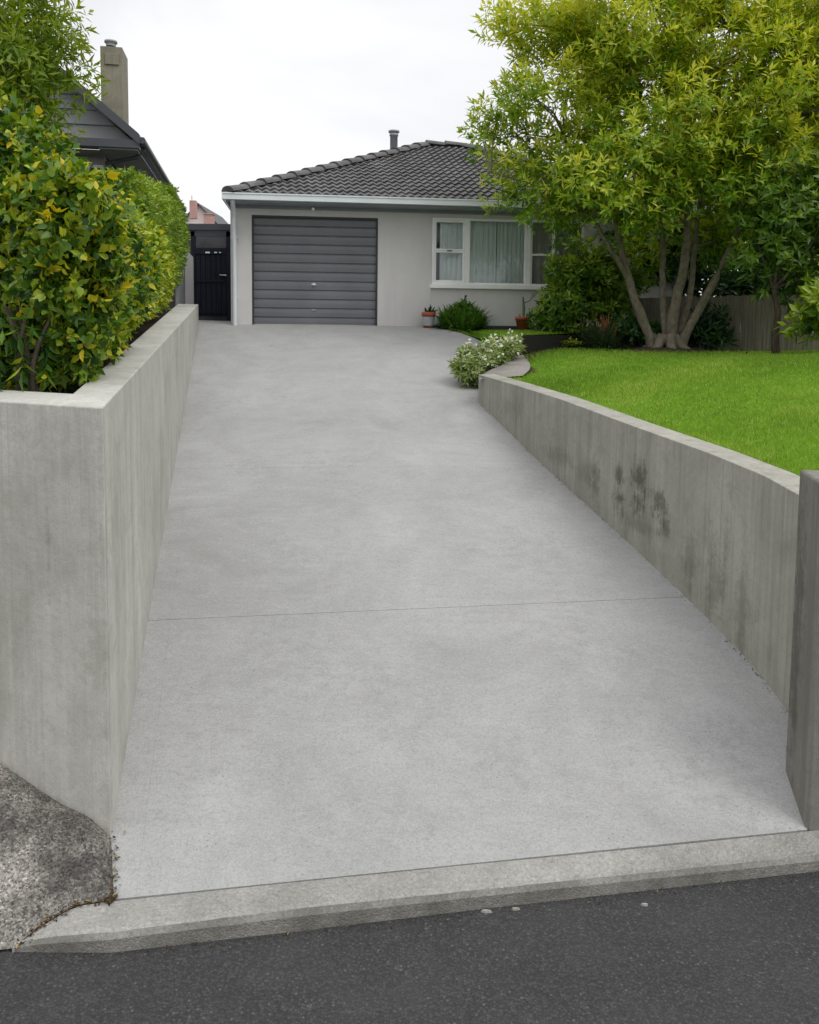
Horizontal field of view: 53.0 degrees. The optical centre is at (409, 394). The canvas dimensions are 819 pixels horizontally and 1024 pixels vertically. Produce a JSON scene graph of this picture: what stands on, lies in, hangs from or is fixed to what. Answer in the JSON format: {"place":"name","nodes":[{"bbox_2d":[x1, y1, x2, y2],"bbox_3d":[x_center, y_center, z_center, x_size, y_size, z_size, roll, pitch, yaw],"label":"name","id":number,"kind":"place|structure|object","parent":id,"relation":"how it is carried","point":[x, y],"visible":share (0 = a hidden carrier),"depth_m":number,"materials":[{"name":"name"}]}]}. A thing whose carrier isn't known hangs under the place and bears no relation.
{"place":"outdoors","nodes":[
{"label":"outdoors","id":0,"kind":"place"},
{"bbox_2d":[0,763,113,949],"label":"footpath","id":1,"kind":"structure","parent":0,"point":[55,856],"depth_m":3.68,"materials":[{"name":"grey gravel"}]},
{"bbox_2d":[14,895,108,946],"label":"leaf litter","id":2,"kind":"object","parent":1,"relation":"on","point":[74,905],"visible":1,"depth_m":3.48,"materials":[{"name":"brown plant"}]},
{"bbox_2d":[2,310,168,393],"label":"garden soil","id":3,"kind":"structure","parent":0,"point":[141,329],"depth_m":9.03,"materials":[{"name":"brown soil"}]},
{"bbox_2d":[0,305,61,392],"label":"stems","id":4,"kind":"object","parent":3,"relation":"on","point":[19,345],"visible":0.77,"depth_m":4.32,"materials":[{"name":"green plant"}]},
{"bbox_2d":[0,0,110,157],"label":"overhanging tree","id":5,"kind":"object","parent":3,"relation":"on","point":[18,72],"visible":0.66,"depth_m":5.60,"materials":[{"name":"green plant"}]},
{"bbox_2d":[0,77,161,392],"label":"ivy hedge","id":6,"kind":"object","parent":3,"relation":"on","point":[78,252],"visible":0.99,"depth_m":4.47,"materials":[{"name":"green plant"}]},
{"bbox_2d":[85,165,190,305],"bbox_3d":[-4.049,-2.212,11.911,1.469,2.451,5.442,0,5,-9],"label":"clipped hedge","id":7,"kind":"object","parent":3,"relation":"on","point":[161,205],"visible":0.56,"depth_m":11.14,"materials":[{"name":"green plant"}]},
{"bbox_2d":[116,196,177,333],"bbox_3d":[-3.299,-1.386,9.222,1.326,1.595,6.177,0,5,-11],"label":"privet hedge","id":8,"kind":"object","parent":3,"relation":"on","point":[154,233],"visible":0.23,"depth_m":9.02,"materials":[{"name":"green plant"}]},
{"bbox_2d":[175,238,184,304],"bbox_3d":[-4.324,-2.065,15.488,0.049,2.010,1.430,0,5,-10],"label":"fence panel","id":9,"kind":"object","parent":3,"relation":"on","point":[180,294],"visible":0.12,"depth_m":15.42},
{"bbox_2d":[186,200,227,223],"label":"house","id":10,"kind":"structure","parent":0,"point":[198,213],"depth_m":47.28,"materials":[{"name":"pink brick"}]},
{"bbox_2d":[35,376,517,930],"bbox_3d":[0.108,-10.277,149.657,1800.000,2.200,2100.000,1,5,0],"label":"ground","id":11,"kind":"structure","parent":0,"point":[97,902],"depth_m":3.81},
{"bbox_2d":[3,31,186,211],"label":"neighbour house","id":12,"kind":"structure","parent":11,"relation":"on","point":[113,137],"depth_m":15.08,"materials":[{"name":"grey paint"}]},
{"bbox_2d":[88,165,103,170],"bbox_3d":[-5.867,-3.611,15.374,0.281,1.350,0.059,0,5,-9],"label":"window","id":13,"kind":"structure","parent":12,"relation":"in","point":[99,167],"depth_m":15.31,"materials":[{"name":"white paint"}]},
{"bbox_2d":[0,304,198,835],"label":"retaining wall","id":14,"kind":"structure","parent":11,"relation":"on","point":[86,472],"depth_m":4.00,"materials":[{"name":"concrete"}]},
{"bbox_2d":[161,230,226,320],"bbox_3d":[-4.152,-2.443,17.364,2.600,2.069,0.100,1,5,0],"label":"fence","id":15,"kind":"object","parent":11,"relation":"on","point":[210,242],"depth_m":17.26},
{"bbox_2d":[478,374,799,710],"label":"retaining wall","id":16,"kind":"structure","parent":11,"relation":"on","point":[708,530],"depth_m":6.00,"materials":[{"name":"grey concrete"}]},
{"bbox_2d":[597,97,806,296],"bbox_3d":[6.091,-3.567,16.945,5.520,5.156,3.013,-1,5,-20],"label":"background tree","id":17,"kind":"object","parent":11,"relation":"on","point":[672,265],"visible":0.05,"depth_m":15.99,"materials":[{"name":"green plant"}]},
{"bbox_2d":[786,470,818,830],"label":"gate pillar","id":18,"kind":"structure","parent":11,"relation":"on","point":[802,762],"depth_m":4.04,"materials":[{"name":"concrete"}]},
{"bbox_2d":[0,0,810,296],"label":"sky","id":19,"kind":"structure","parent":0,"point":[222,93],"materials":[{"name":"white"}]},
{"bbox_2d":[0,871,818,1023],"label":"road","id":20,"kind":"structure","parent":0,"point":[735,952],"depth_m":3.27,"materials":[{"name":"grey asphalt"}]},
{"bbox_2d":[9,872,812,963],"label":"leaf litter","id":21,"kind":"object","parent":20,"relation":"on","point":[364,924],"visible":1,"depth_m":3.47,"materials":[{"name":"brown plant"}]},
{"bbox_2d":[12,830,818,952],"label":"kerb","id":22,"kind":"structure","parent":20,"relation":"on","point":[149,922],"depth_m":3.61,"materials":[{"name":"concrete"}]},
{"bbox_2d":[481,909,491,912],"bbox_3d":[0.338,2.268,3.602,0.051,0.010,0.015,1,5,0],"label":"stone chip","id":23,"kind":"object","parent":20,"relation":"on","point":[486,911],"visible":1,"depth_m":3.60,"materials":[{"name":"white stone"}]},
{"bbox_2d":[110,320,806,900],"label":"driveway","id":24,"kind":"structure","parent":0,"point":[416,604],"depth_m":5.27,"materials":[{"name":"concrete"}]},
{"bbox_2d":[100,831,120,905],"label":"leaf litter","id":25,"kind":"object","parent":24,"relation":"on","point":[109,900],"visible":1,"depth_m":3.59,"materials":[{"name":"brown plant"}]},
{"bbox_2d":[422,312,435,327],"bbox_3d":[0.357,-1.387,15.384,0.266,0.316,0.264,1,5,0],"label":"plant pot","id":26,"kind":"object","parent":24,"relation":"on","point":[428,318],"visible":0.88,"depth_m":15.29,"materials":[{"name":"ceramic"}]},
{"bbox_2d":[424,304,437,313],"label":"succulent","id":27,"kind":"object","parent":26,"relation":"in","point":[429,309],"visible":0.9,"depth_m":15.34,"materials":[{"name":"green plant"}]},
{"bbox_2d":[221,129,716,340],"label":"house","id":28,"kind":"structure","parent":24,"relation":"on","point":[355,240],"depth_m":15.57,"materials":[{"name":"paint"}]},
{"bbox_2d":[254,217,375,324],"bbox_3d":[-1.778,-2.337,15.489,2.324,2.098,0.087,0,5,-7],"label":"roller door","id":29,"kind":"structure","parent":28,"relation":"in","point":[307,271],"depth_m":15.51,"materials":[{"name":"metal"}]},
{"bbox_2d":[439,222,462,279],"bbox_3d":[0.827,-2.764,15.856,0.490,1.390,0.044,0,5,-7],"label":"curtain","id":30,"kind":"object","parent":28,"relation":"hanging from","point":[451,235],"visible":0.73,"depth_m":15.85,"materials":[{"name":"white fabric"}]},
{"bbox_2d":[470,221,496,282],"bbox_3d":[1.379,-2.765,15.934,0.614,1.390,0.062,0,5,-7],"label":"curtain","id":31,"kind":"object","parent":28,"relation":"hanging from","point":[482,252],"visible":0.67,"depth_m":15.94,"materials":[{"name":"white fabric"}]},
{"bbox_2d":[430,217,546,289],"bbox_3d":[1.910,-2.698,15.825,3.044,1.335,0.155,0,5,-7],"label":"window","id":32,"kind":"structure","parent":28,"relation":"in","point":[465,283],"depth_m":15.72,"materials":[{"name":"white paint"}]},
{"bbox_2d":[496,222,523,282],"bbox_3d":[1.996,-2.763,15.993,0.606,1.390,0.068,0,5,-7],"label":"curtain","id":33,"kind":"object","parent":28,"relation":"hanging from","point":[510,248],"visible":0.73,"depth_m":15.99,"materials":[{"name":"white fabric"}]},
{"bbox_2d":[532,223,580,283],"bbox_3d":[2.861,-2.762,16.101,1.132,1.390,0.021,0,5,-7],"label":"curtain","id":34,"kind":"object","parent":28,"relation":"hanging from","point":[542,239],"visible":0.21,"depth_m":16.08,"materials":[{"name":"grey fabric"}]},
{"bbox_2d":[530,220,583,285],"bbox_3d":[2.861,-2.737,15.970,1.062,1.260,0.082,0,5,-7],"label":"window","id":35,"kind":"structure","parent":28,"relation":"in","point":[533,221],"depth_m":15.90,"materials":[{"name":"white paint"}]},
{"bbox_2d":[486,410,786,710],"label":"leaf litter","id":36,"kind":"object","parent":24,"relation":"on","point":[653,571],"visible":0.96,"depth_m":6.49,"materials":[{"name":"brown plant"}]},
{"bbox_2d":[479,354,529,378],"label":"garden path","id":37,"kind":"structure","parent":0,"point":[519,365],"depth_m":11.02,"materials":[{"name":"concrete"}]},
{"bbox_2d":[439,327,584,337],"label":"lawn","id":38,"kind":"structure","parent":0,"point":[482,334],"depth_m":13.96,"materials":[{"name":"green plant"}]},
{"bbox_2d":[431,295,495,332],"bbox_3d":[1.043,-1.458,15.485,1.620,0.834,1.605,4,6,37],"label":"lily clump","id":39,"kind":"object","parent":38,"relation":"on","point":[462,315],"visible":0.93,"depth_m":15.23,"materials":[{"name":"green plant"}]},
{"bbox_2d":[515,317,529,329],"bbox_3d":[2.141,-1.345,15.515,0.297,0.249,0.295,1,5,0],"label":"plant pot","id":40,"kind":"object","parent":38,"relation":"on","point":[521,323],"visible":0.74,"depth_m":15.41,"materials":[{"name":"ceramic"}]},
{"bbox_2d":[519,289,539,316],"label":"cactus","id":41,"kind":"object","parent":40,"relation":"on","point":[523,308],"visible":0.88,"depth_m":15.47,"materials":[{"name":"green plant"}]},
{"bbox_2d":[526,303,560,330],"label":"shrub","id":42,"kind":"object","parent":38,"relation":"on","point":[539,325],"visible":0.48,"depth_m":14.44,"materials":[{"name":"green plant"}]},
{"bbox_2d":[530,229,657,335],"bbox_3d":[3.301,-1.937,14.571,2.388,1.942,1.927,1,5,0],"label":"round shrub","id":43,"kind":"object","parent":38,"relation":"on","point":[576,289],"visible":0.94,"depth_m":14.25,"materials":[{"name":"green plant"}]},
{"bbox_2d":[540,330,812,345],"bbox_3d":[5.552,-1.005,15.414,6.189,0.360,0.998,0,5,-4],"label":"raised bed","id":44,"kind":"object","parent":38,"relation":"on","point":[590,331],"visible":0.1,"depth_m":14.77,"materials":[{"name":"brown soil"}]},
{"bbox_2d":[694,254,814,319],"bbox_3d":[7.303,-1.925,14.955,4.445,2.159,1.957,3,5,32],"label":"boundary shrub","id":45,"kind":"object","parent":44,"relation":"on","point":[729,285],"visible":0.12,"depth_m":15.32,"materials":[{"name":"green plant"}]},
{"bbox_2d":[495,350,560,371],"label":"earth bank","id":46,"kind":"structure","parent":0,"point":[529,360],"depth_m":12.07,"materials":[{"name":"brown soil"}]},
{"bbox_2d":[446,330,526,387],"bbox_3d":[1.123,-0.496,11.595,1.382,0.882,0.847,-3,6,-35],"label":"flowering clump","id":47,"kind":"object","parent":46,"relation":"on","point":[487,355],"visible":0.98,"depth_m":11.43,"materials":[{"name":"green plant"}]},
{"bbox_2d":[508,346,818,475],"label":"lawn","id":48,"kind":"structure","parent":0,"point":[728,408],"depth_m":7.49,"materials":[{"name":"green plant"}]},
{"bbox_2d":[519,335,586,354],"bbox_3d":[2.541,-0.685,13.451,0.054,0.562,3.041,4,6,37],"label":"garden edging","id":49,"kind":"object","parent":48,"relation":"on","point":[535,343],"visible":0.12,"depth_m":12.85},
{"bbox_2d":[456,0,818,348],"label":"lawn tree","id":50,"kind":"object","parent":48,"relation":"on","point":[609,55],"visible":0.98,"depth_m":12.34,"materials":[{"name":"green plant"}]},
{"bbox_2d":[613,346,719,352],"bbox_3d":[4.177,-0.712,13.206,2.274,0.134,1.524,2,5,20],"label":"tree bed","id":51,"kind":"object","parent":48,"relation":"on","point":[663,348],"visible":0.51,"depth_m":12.95,"materials":[{"name":"brown soil"}]},
{"bbox_2d":[679,297,740,350],"bbox_3d":[4.899,-1.076,13.583,1.136,1.199,1.084,1,5,0],"label":"dark shrub","id":52,"kind":"object","parent":51,"relation":"on","point":[710,329],"visible":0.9,"depth_m":13.38,"materials":[{"name":"green plant"}]},
{"bbox_2d":[605,348,785,353],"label":"leaf litter","id":53,"kind":"object","parent":48,"relation":"on","point":[704,350],"visible":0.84,"depth_m":12.42,"materials":[{"name":"brown plant"}]},
{"bbox_2d":[625,294,818,350],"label":"paling fence","id":54,"kind":"object","parent":48,"relation":"on","point":[754,328],"visible":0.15,"depth_m":13.84,"materials":[{"name":"wood"}]},
{"bbox_2d":[721,134,818,353],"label":"tree","id":55,"kind":"object","parent":48,"relation":"on","point":[786,230],"visible":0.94,"depth_m":11.33,"materials":[{"name":"green plant"}]},
{"bbox_2d":[773,271,818,349],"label":"laurel shrub","id":56,"kind":"object","parent":48,"relation":"on","point":[807,320],"visible":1,"depth_m":10.59,"materials":[{"name":"green plant"}]},
{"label":"planting bed","id":57,"kind":"structure","parent":48,"relation":"on","visible":0},
{"bbox_2d":[532,335,581,347],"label":"ground cover","id":58,"kind":"object","parent":57,"relation":"on","point":[572,343],"visible":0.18,"depth_m":13.33,"materials":[{"name":"green plant"}]},
{"bbox_2d":[571,312,639,348],"bbox_3d":[3.131,-1.086,13.357,1.331,0.692,1.337,-2,5,-25],"label":"flax clump","id":59,"kind":"object","parent":57,"relation":"on","point":[601,337],"visible":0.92,"depth_m":13.18,"materials":[{"name":"green plant"}]},
{"bbox_2d":[609,312,661,346],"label":"dark shrub","id":60,"kind":"object","parent":57,"relation":"on","point":[637,338],"visible":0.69,"depth_m":13.38,"materials":[{"name":"green plant"}]},
{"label":"driveway base","id":61,"kind":"structure","parent":0,"visible":0},
{"bbox_2d":[185,252,193,303],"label":"wall panel","id":62,"kind":"structure","parent":61,"relation":"on","point":[189,283],"depth_m":16.13,"materials":[{"name":"grey concrete"}]},
{"bbox_2d":[185,224,230,320],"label":"side gate","id":63,"kind":"structure","parent":61,"relation":"on","point":[212,281],"depth_m":16.21,"materials":[{"name":"black metal"}]}
]}

